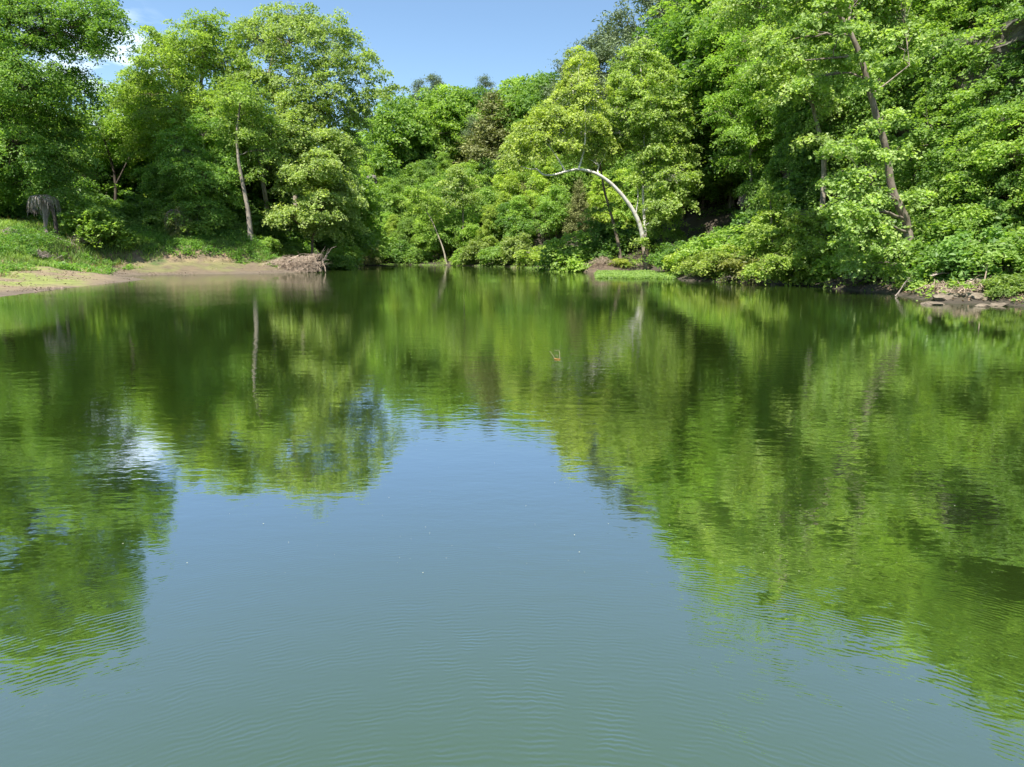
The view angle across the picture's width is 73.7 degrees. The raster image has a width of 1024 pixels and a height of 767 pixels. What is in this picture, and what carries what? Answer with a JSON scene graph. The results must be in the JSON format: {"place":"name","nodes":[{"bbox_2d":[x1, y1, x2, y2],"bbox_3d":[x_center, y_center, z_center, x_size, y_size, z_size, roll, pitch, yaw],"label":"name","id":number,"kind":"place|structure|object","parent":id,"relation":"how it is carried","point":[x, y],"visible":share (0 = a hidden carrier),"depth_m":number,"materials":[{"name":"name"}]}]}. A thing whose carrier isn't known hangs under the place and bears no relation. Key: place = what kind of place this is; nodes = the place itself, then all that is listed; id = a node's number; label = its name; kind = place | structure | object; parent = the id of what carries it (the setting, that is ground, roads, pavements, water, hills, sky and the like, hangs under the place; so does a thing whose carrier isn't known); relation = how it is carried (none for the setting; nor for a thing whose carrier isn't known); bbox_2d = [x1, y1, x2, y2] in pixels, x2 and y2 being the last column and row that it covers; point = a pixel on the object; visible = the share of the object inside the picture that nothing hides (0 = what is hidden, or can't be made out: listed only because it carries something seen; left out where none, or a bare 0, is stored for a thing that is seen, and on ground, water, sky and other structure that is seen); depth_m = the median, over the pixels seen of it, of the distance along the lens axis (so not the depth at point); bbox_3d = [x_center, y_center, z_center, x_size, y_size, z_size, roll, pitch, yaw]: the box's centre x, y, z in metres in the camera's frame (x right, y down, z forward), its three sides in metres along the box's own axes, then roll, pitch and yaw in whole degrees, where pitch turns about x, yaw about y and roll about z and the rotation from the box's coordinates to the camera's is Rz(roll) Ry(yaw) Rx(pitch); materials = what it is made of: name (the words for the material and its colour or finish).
{"place":"outdoors","nodes":[
{"label":"outdoors","id":0,"kind":"place"},
{"bbox_2d":[1,0,682,161],"label":"sky","id":1,"kind":"structure","parent":0,"point":[460,42],"materials":[{"name":"blue"}]},
{"bbox_2d":[0,264,1023,766],"bbox_3d":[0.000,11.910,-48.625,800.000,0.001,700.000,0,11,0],"label":"water","id":2,"kind":"structure","parent":0,"point":[410,516],"depth_m":6.40,"materials":[{"name":"green liquid"}]},
{"bbox_2d":[375,263,680,278],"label":"water plants","id":3,"kind":"object","parent":2,"relation":"on","point":[634,274],"visible":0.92,"depth_m":70.23,"materials":[{"name":"green plant"}]},
{"bbox_2d":[0,21,1023,305],"bbox_3d":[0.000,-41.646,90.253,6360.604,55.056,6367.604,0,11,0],"label":"ground","id":4,"kind":"structure","parent":0,"point":[186,263],"depth_m":79.58,"materials":[{"name":"brown soil"}]},
{"bbox_2d":[26,194,60,237],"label":"vine draped snag","id":5,"kind":"object","parent":4,"relation":"on","point":[45,204],"visible":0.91,"depth_m":74.41,"materials":[{"name":"grey plant"}]},
{"bbox_2d":[0,0,137,211],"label":"broadleaf tree","id":6,"kind":"object","parent":4,"relation":"on","point":[39,171],"visible":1,"depth_m":72.77,"materials":[{"name":"green plant"}]},
{"bbox_2d":[57,198,144,250],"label":"shrub","id":7,"kind":"object","parent":4,"relation":"on","point":[90,216],"visible":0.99,"depth_m":76.62,"materials":[{"name":"green plant"}]},
{"bbox_2d":[44,70,169,200],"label":"broadleaf tree","id":8,"kind":"object","parent":4,"relation":"on","point":[106,130],"visible":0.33,"depth_m":99.18,"materials":[{"name":"green plant"}]},
{"bbox_2d":[80,180,139,208],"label":"shrub","id":9,"kind":"object","parent":4,"relation":"on","point":[110,195],"visible":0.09,"depth_m":100.34,"materials":[{"name":"green plant"}]},
{"bbox_2d":[101,200,146,225],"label":"shrub","id":10,"kind":"object","parent":4,"relation":"on","point":[126,214],"visible":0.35,"depth_m":86.67,"materials":[{"name":"green plant"}]},
{"bbox_2d":[0,213,282,270],"bbox_3d":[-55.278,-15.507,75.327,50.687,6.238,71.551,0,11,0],"label":"grass","id":11,"kind":"structure","parent":4,"relation":"on","point":[8,255],"depth_m":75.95,"materials":[{"name":"green plant"}]},
{"bbox_2d":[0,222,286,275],"bbox_3d":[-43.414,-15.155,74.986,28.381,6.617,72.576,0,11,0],"label":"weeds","id":12,"kind":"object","parent":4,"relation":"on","point":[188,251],"visible":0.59,"depth_m":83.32,"materials":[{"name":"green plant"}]},
{"bbox_2d":[128,197,170,228],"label":"shrub","id":13,"kind":"object","parent":4,"relation":"on","point":[150,217],"visible":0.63,"depth_m":86.05,"materials":[{"name":"green plant"}]},
{"bbox_2d":[97,66,231,204],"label":"clifftop tree","id":14,"kind":"object","parent":4,"relation":"on","point":[122,180],"visible":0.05,"depth_m":103.99,"materials":[{"name":"green plant"}]},
{"bbox_2d":[98,7,272,206],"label":"broadleaf tree","id":15,"kind":"object","parent":4,"relation":"on","point":[175,53],"visible":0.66,"depth_m":92.08,"materials":[{"name":"green plant"}]},
{"bbox_2d":[127,105,250,231],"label":"maple tree","id":16,"kind":"object","parent":4,"relation":"on","point":[216,178],"visible":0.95,"depth_m":86.07,"materials":[{"name":"green plant"}]},
{"bbox_2d":[157,214,226,239],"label":"shrub","id":17,"kind":"object","parent":4,"relation":"on","point":[209,230],"visible":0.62,"depth_m":85.68,"materials":[{"name":"green plant"}]},
{"bbox_2d":[216,192,272,230],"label":"shrub","id":18,"kind":"object","parent":4,"relation":"on","point":[241,212],"visible":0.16,"depth_m":99.13,"materials":[{"name":"green plant"}]},
{"bbox_2d":[197,71,294,241],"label":"broadleaf tree","id":19,"kind":"object","parent":4,"relation":"on","point":[234,114],"visible":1,"depth_m":85.97,"materials":[{"name":"green plant"}]},
{"bbox_2d":[244,213,293,246],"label":"shrub","id":20,"kind":"object","parent":4,"relation":"on","point":[279,235],"visible":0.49,"depth_m":94.19,"materials":[{"name":"green plant"}]},
{"bbox_2d":[260,247,333,272],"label":"fallen tree","id":21,"kind":"object","parent":4,"relation":"on","point":[307,264],"visible":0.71,"depth_m":85.52,"materials":[{"name":"brown wood"}]},
{"bbox_2d":[214,1,411,214],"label":"sycamore tree","id":22,"kind":"object","parent":4,"relation":"on","point":[269,40],"visible":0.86,"depth_m":93.09,"materials":[{"name":"green plant"}]},
{"bbox_2d":[256,90,370,259],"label":"sycamore tree","id":23,"kind":"object","parent":4,"relation":"on","point":[336,149],"visible":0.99,"depth_m":90.61,"materials":[{"name":"green plant"}]},
{"bbox_2d":[273,156,392,257],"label":"hillside tree","id":24,"kind":"object","parent":4,"relation":"on","point":[371,194],"visible":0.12,"depth_m":115.19,"materials":[{"name":"green plant"}]},
{"bbox_2d":[316,247,361,269],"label":"shrub","id":25,"kind":"object","parent":4,"relation":"on","point":[336,260],"visible":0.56,"depth_m":96.89,"materials":[{"name":"green plant"}]},
{"bbox_2d":[322,207,389,259],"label":"hillside tree","id":26,"kind":"object","parent":4,"relation":"on","point":[376,236],"visible":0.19,"depth_m":123.40,"materials":[{"name":"green plant"}]},
{"bbox_2d":[372,177,409,220],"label":"hillside tree","id":27,"kind":"object","parent":4,"relation":"on","point":[389,189],"visible":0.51,"depth_m":151.70,"materials":[{"name":"green plant"}]},
{"bbox_2d":[382,239,419,264],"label":"shrub","id":28,"kind":"object","parent":4,"relation":"on","point":[395,257],"visible":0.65,"depth_m":136.90,"materials":[{"name":"green plant"}]},
{"bbox_2d":[355,92,454,172],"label":"hillside tree","id":29,"kind":"object","parent":4,"relation":"on","point":[388,123],"visible":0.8,"depth_m":161.96,"materials":[{"name":"green plant"}]},
{"bbox_2d":[388,216,423,247],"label":"hillside tree","id":30,"kind":"object","parent":4,"relation":"on","point":[405,227],"visible":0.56,"depth_m":140.99,"materials":[{"name":"green plant"}]},
{"bbox_2d":[396,160,434,198],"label":"hillside tree","id":31,"kind":"object","parent":4,"relation":"on","point":[408,177],"visible":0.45,"depth_m":156.34,"materials":[{"name":"green plant"}]},
{"bbox_2d":[398,187,448,263],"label":"leaning sapling","id":32,"kind":"object","parent":4,"relation":"on","point":[424,197],"visible":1,"depth_m":128.63,"materials":[{"name":"green plant"}]},
{"bbox_2d":[409,206,440,251],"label":"slender tree","id":33,"kind":"object","parent":4,"relation":"on","point":[426,224],"visible":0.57,"depth_m":137.74,"materials":[{"name":"green plant"}]},
{"bbox_2d":[421,211,472,255],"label":"hillside tree","id":34,"kind":"object","parent":4,"relation":"on","point":[453,218],"visible":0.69,"depth_m":131.84,"materials":[{"name":"green plant"}]},
{"bbox_2d":[411,83,483,161],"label":"hillside tree","id":35,"kind":"object","parent":4,"relation":"on","point":[442,108],"visible":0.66,"depth_m":165.90,"materials":[{"name":"green plant"}]},
{"bbox_2d":[434,162,483,246],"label":"young sycamore","id":36,"kind":"object","parent":4,"relation":"on","point":[463,200],"visible":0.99,"depth_m":128.70,"materials":[{"name":"green plant"}]},
{"bbox_2d":[452,216,484,251],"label":"hillside tree","id":37,"kind":"object","parent":4,"relation":"on","point":[473,226],"visible":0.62,"depth_m":130.31,"materials":[{"name":"green plant"}]},
{"bbox_2d":[457,237,495,263],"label":"shrub","id":38,"kind":"object","parent":4,"relation":"on","point":[470,249],"visible":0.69,"depth_m":123.62,"materials":[{"name":"green plant"}]},
{"bbox_2d":[457,186,502,226],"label":"hillside tree","id":39,"kind":"object","parent":4,"relation":"on","point":[489,198],"visible":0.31,"depth_m":136.59,"materials":[{"name":"green plant"}]},
{"bbox_2d":[476,204,501,249],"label":"slender tree","id":40,"kind":"object","parent":4,"relation":"on","point":[488,215],"visible":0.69,"depth_m":127.02,"materials":[{"name":"green plant"}]},
{"bbox_2d":[452,86,530,178],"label":"cedar tree","id":41,"kind":"object","parent":4,"relation":"on","point":[491,134],"visible":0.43,"depth_m":154.76,"materials":[{"name":"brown plant"}]},
{"bbox_2d":[474,241,518,265],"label":"shrub","id":42,"kind":"object","parent":4,"relation":"on","point":[489,254],"visible":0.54,"depth_m":117.93,"materials":[{"name":"green plant"}]},
{"bbox_2d":[493,172,524,235],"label":"slender tree","id":43,"kind":"object","parent":4,"relation":"on","point":[507,185],"visible":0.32,"depth_m":131.97,"materials":[{"name":"green plant"}]},
{"bbox_2d":[481,200,539,243],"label":"hillside tree","id":44,"kind":"object","parent":4,"relation":"on","point":[502,222],"visible":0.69,"depth_m":126.39,"materials":[{"name":"green plant"}]},
{"bbox_2d":[498,231,532,264],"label":"shrub","id":45,"kind":"object","parent":4,"relation":"on","point":[510,247],"visible":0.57,"depth_m":114.21,"materials":[{"name":"green plant"}]},
{"bbox_2d":[476,69,558,153],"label":"hillside tree","id":46,"kind":"object","parent":4,"relation":"on","point":[527,83],"visible":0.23,"depth_m":154.69,"materials":[{"name":"green plant"}]},
{"bbox_2d":[502,194,536,245],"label":"slender tree","id":47,"kind":"object","parent":4,"relation":"on","point":[518,200],"visible":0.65,"depth_m":126.17,"materials":[{"name":"green plant"}]},
{"bbox_2d":[500,71,578,153],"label":"hillside tree","id":48,"kind":"object","parent":4,"relation":"on","point":[529,97],"visible":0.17,"depth_m":147.95,"materials":[{"name":"green plant"}]},
{"bbox_2d":[523,154,564,218],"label":"slender tree","id":49,"kind":"object","parent":4,"relation":"on","point":[543,180],"visible":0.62,"depth_m":131.00,"materials":[{"name":"green plant"}]},
{"bbox_2d":[529,182,576,237],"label":"hillside tree","id":50,"kind":"object","parent":4,"relation":"on","point":[556,209],"visible":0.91,"depth_m":124.01,"materials":[{"name":"green plant"}]},
{"bbox_2d":[542,151,596,199],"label":"hillside tree","id":51,"kind":"object","parent":4,"relation":"on","point":[567,179],"visible":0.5,"depth_m":130.25,"materials":[{"name":"green plant"}]},
{"bbox_2d":[531,229,611,271],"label":"shrub","id":52,"kind":"object","parent":4,"relation":"on","point":[555,256],"visible":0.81,"depth_m":88.39,"materials":[{"name":"green plant"}]},
{"bbox_2d":[493,45,650,268],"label":"sycamore tree","id":53,"kind":"object","parent":4,"relation":"on","point":[545,122],"visible":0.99,"depth_m":81.18,"materials":[{"name":"green plant"}]},
{"bbox_2d":[562,177,593,235],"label":"cedar tree","id":54,"kind":"object","parent":4,"relation":"on","point":[578,197],"visible":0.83,"depth_m":122.55,"materials":[{"name":"green plant"}]},
{"bbox_2d":[555,22,624,190],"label":"pine tree","id":55,"kind":"object","parent":4,"relation":"on","point":[602,59],"visible":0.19,"depth_m":128.17,"materials":[{"name":"green plant"}]},
{"bbox_2d":[564,218,630,260],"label":"shrub","id":56,"kind":"object","parent":4,"relation":"on","point":[605,245],"visible":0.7,"depth_m":89.48,"materials":[{"name":"green plant"}]},
{"bbox_2d":[581,171,613,223],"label":"slender tree","id":57,"kind":"object","parent":4,"relation":"on","point":[598,199],"visible":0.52,"depth_m":123.88,"materials":[{"name":"green plant"}]},
{"bbox_2d":[578,117,636,258],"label":"leaning tree","id":58,"kind":"object","parent":4,"relation":"on","point":[613,226],"visible":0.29,"depth_m":87.44,"materials":[{"name":"green plant"}]},
{"bbox_2d":[561,1,654,174],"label":"pine tree","id":59,"kind":"object","parent":4,"relation":"on","point":[632,25],"visible":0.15,"depth_m":120.96,"materials":[{"name":"green plant"}]},
{"bbox_2d":[598,168,642,230],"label":"slender tree","id":60,"kind":"object","parent":4,"relation":"on","point":[619,200],"visible":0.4,"depth_m":118.58,"materials":[{"name":"green plant"}]},
{"bbox_2d":[613,164,654,227],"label":"slender tree","id":61,"kind":"object","parent":4,"relation":"on","point":[629,196],"visible":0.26,"depth_m":116.81,"materials":[{"name":"green plant"}]},
{"bbox_2d":[603,0,684,218],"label":"pine tree","id":62,"kind":"object","parent":4,"relation":"on","point":[646,4],"visible":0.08,"depth_m":111.75,"materials":[{"name":"green plant"}]},
{"bbox_2d":[593,36,705,254],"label":"sycamore tree","id":63,"kind":"object","parent":4,"relation":"on","point":[638,97],"visible":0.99,"depth_m":82.50,"materials":[{"name":"green plant"}]},
{"bbox_2d":[639,209,689,253],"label":"young tree","id":64,"kind":"object","parent":4,"relation":"on","point":[668,233],"visible":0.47,"depth_m":86.14,"materials":[{"name":"green plant"}]},
{"bbox_2d":[642,236,701,269],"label":"shrub","id":65,"kind":"object","parent":4,"relation":"on","point":[657,257],"visible":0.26,"depth_m":75.35,"materials":[{"name":"green plant"}]},
{"bbox_2d":[321,224,1023,303],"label":"undergrowth","id":66,"kind":"object","parent":4,"relation":"on","point":[919,284],"visible":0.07,"depth_m":48.23,"materials":[{"name":"green plant"}]},
{"bbox_2d":[623,0,743,204],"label":"clifftop tree","id":67,"kind":"object","parent":4,"relation":"on","point":[662,3],"visible":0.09,"depth_m":94.20,"materials":[{"name":"green plant"}]},
{"bbox_2d":[640,145,727,218],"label":"hillside tree","id":68,"kind":"object","parent":4,"relation":"on","point":[711,188],"visible":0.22,"depth_m":92.81,"materials":[{"name":"green plant"}]},
{"bbox_2d":[625,0,756,206],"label":"clifftop tree","id":69,"kind":"object","parent":4,"relation":"on","point":[668,39],"visible":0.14,"depth_m":85.56,"materials":[{"name":"green plant"}]},
{"bbox_2d":[678,123,740,208],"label":"hillside tree","id":70,"kind":"object","parent":4,"relation":"on","point":[708,151],"visible":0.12,"depth_m":92.16,"materials":[{"name":"green plant"}]},
{"bbox_2d":[675,243,753,277],"bbox_3d":[17.785,-10.592,60.065,6.860,3.398,6.470,-1,11,-3],"label":"shrub","id":71,"kind":"object","parent":4,"relation":"on","point":[698,262],"visible":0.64,"depth_m":58.80,"materials":[{"name":"green plant"}]},
{"bbox_2d":[708,131,745,207],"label":"slender tree","id":72,"kind":"object","parent":4,"relation":"on","point":[733,181],"visible":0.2,"depth_m":92.12,"materials":[{"name":"green plant"}]},
{"bbox_2d":[672,224,786,262],"bbox_3d":[19.825,-12.619,64.698,9.801,4.854,9.243,-4,12,-19],"label":"shrub","id":73,"kind":"object","parent":4,"relation":"on","point":[710,241],"visible":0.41,"depth_m":63.34,"materials":[{"name":"green plant"}]},
{"bbox_2d":[691,251,771,282],"bbox_3d":[19.200,-9.673,58.174,7.166,3.115,7.402,0,11,0],"label":"shrub","id":74,"kind":"object","parent":4,"relation":"on","point":[735,265],"visible":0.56,"depth_m":56.94,"materials":[{"name":"green plant"}]},
{"bbox_2d":[629,0,837,136],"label":"clifftop tree","id":75,"kind":"object","parent":4,"relation":"on","point":[706,45],"visible":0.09,"depth_m":82.25,"materials":[{"name":"green plant"}]},
{"bbox_2d":[704,86,767,178],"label":"hillside tree","id":76,"kind":"object","parent":4,"relation":"on","point":[731,151],"visible":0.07,"depth_m":82.47,"materials":[{"name":"green plant"}]},
{"bbox_2d":[686,2,804,226],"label":"broadleaf tree","id":77,"kind":"object","parent":4,"relation":"on","point":[725,57],"visible":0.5,"depth_m":73.02,"materials":[{"name":"green plant"}]},
{"bbox_2d":[699,0,867,208],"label":"sycamore tree","id":78,"kind":"object","parent":4,"relation":"on","point":[776,71],"visible":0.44,"depth_m":57.16,"materials":[{"name":"green plant"}]},
{"bbox_2d":[760,170,817,217],"bbox_3d":[26.577,-16.742,63.798,7.077,6.050,8.068,11,15,44],"label":"shrub","id":79,"kind":"object","parent":4,"relation":"on","point":[784,185],"visible":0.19,"depth_m":62.48,"materials":[{"name":"green plant"}]},
{"bbox_2d":[734,185,856,286],"bbox_3d":[22.179,-10.965,51.657,10.231,7.939,5.758,-4,12,-20],"label":"young sycamore","id":80,"kind":"object","parent":4,"relation":"on","point":[798,252],"visible":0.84,"depth_m":50.92,"materials":[{"name":"green plant"}]},
{"bbox_2d":[804,247,882,283],"bbox_3d":[24.024,-8.309,48.673,5.546,2.913,5.880,1,11,8],"label":"shrub","id":81,"kind":"object","parent":4,"relation":"on","point":[827,267],"visible":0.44,"depth_m":48.39,"materials":[{"name":"green plant"}]},
{"bbox_2d":[750,0,940,283],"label":"sycamore tree","id":82,"kind":"object","parent":4,"relation":"on","point":[846,21],"visible":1,"depth_m":40.43,"materials":[{"name":"green plant"}]},
{"bbox_2d":[850,0,974,60],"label":"hillside tree","id":83,"kind":"object","parent":4,"relation":"on","point":[915,5],"visible":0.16,"depth_m":55.56,"materials":[{"name":"green plant"}]},
{"bbox_2d":[862,219,985,276],"bbox_3d":[26.953,-8.293,43.405,7.857,4.126,8.331,1,11,7],"label":"shrub","id":84,"kind":"object","parent":4,"relation":"on","point":[917,247],"visible":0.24,"depth_m":41.63,"materials":[{"name":"green plant"}]},
{"bbox_2d":[895,155,959,233],"bbox_3d":[29.326,-11.935,46.534,5.259,7.320,5.080,-4,12,-20],"label":"leafy tree","id":85,"kind":"object","parent":4,"relation":"on","point":[937,174],"visible":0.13,"depth_m":46.19,"materials":[{"name":"green plant"}]},
{"bbox_2d":[888,78,984,234],"bbox_3d":[31.731,-15.425,48.072,8.085,11.649,8.370,-10,15,-41],"label":"leafy tree","id":86,"kind":"object","parent":4,"relation":"on","point":[950,94],"visible":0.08,"depth_m":47.45,"materials":[{"name":"green plant"}]},
{"bbox_2d":[892,203,987,271],"bbox_3d":[27.552,-8.540,42.731,7.100,5.324,6.228,3,11,16],"label":"shrub","id":87,"kind":"object","parent":4,"relation":"on","point":[937,234],"visible":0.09,"depth_m":42.09,"materials":[{"name":"green plant"}]},
{"bbox_2d":[879,9,1020,209],"bbox_3d":[32.650,-17.567,47.410,12.040,15.085,12.464,-2,11,-9],"label":"leafy tree","id":88,"kind":"object","parent":4,"relation":"on","point":[969,95],"visible":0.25,"depth_m":46.59,"materials":[{"name":"green plant"}]},
{"bbox_2d":[899,225,1017,290],"bbox_3d":[26.164,-6.881,38.573,6.199,4.059,6.087,-2,11,-12],"label":"shrub","id":89,"kind":"object","parent":4,"relation":"on","point":[944,258],"visible":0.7,"depth_m":37.87,"materials":[{"name":"green plant"}]},
{"bbox_2d":[901,0,1023,55],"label":"leafy tree","id":90,"kind":"object","parent":4,"relation":"on","point":[962,14],"visible":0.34,"depth_m":51.67,"materials":[{"name":"green plant"}]},
{"bbox_2d":[915,31,1023,216],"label":"leafy tree","id":91,"kind":"object","parent":4,"relation":"on","point":[1010,63],"visible":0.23,"depth_m":43.96,"materials":[{"name":"green plant"}]},
{"bbox_2d":[928,101,1023,235],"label":"leafy tree","id":92,"kind":"object","parent":4,"relation":"on","point":[998,150],"visible":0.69,"depth_m":40.84,"materials":[{"name":"green plant"}]},
{"bbox_2d":[933,191,1023,251],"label":"shrub","id":93,"kind":"object","parent":4,"relation":"on","point":[996,222],"visible":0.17,"depth_m":40.55,"materials":[{"name":"green plant"}]},
{"bbox_2d":[936,138,1023,238],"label":"leafy tree","id":94,"kind":"object","parent":4,"relation":"on","point":[1003,181],"visible":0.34,"depth_m":41.49,"materials":[{"name":"green plant"}]},
{"bbox_2d":[943,0,1023,42],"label":"leafy tree","id":95,"kind":"object","parent":4,"relation":"on","point":[983,10],"visible":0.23,"depth_m":48.27,"materials":[{"name":"green plant"}]},
{"bbox_2d":[954,226,1023,276],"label":"shrub","id":96,"kind":"object","parent":4,"relation":"on","point":[1008,252],"visible":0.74,"depth_m":36.46,"materials":[{"name":"green plant"}]},
{"bbox_2d":[975,272,1023,300],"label":"shrub","id":97,"kind":"object","parent":4,"relation":"on","point":[1009,285],"visible":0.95,"depth_m":34.12,"materials":[{"name":"green plant"}]},
{"bbox_2d":[737,10,1023,224],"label":"cliff","id":98,"kind":"structure","parent":0,"point":[1017,30],"depth_m":46.28,"materials":[{"name":"stone"}]},
{"bbox_2d":[729,0,1023,251],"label":"creepers","id":99,"kind":"object","parent":98,"relation":"attached to","point":[781,156],"visible":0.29,"depth_m":58.42,"materials":[{"name":"green plant"}]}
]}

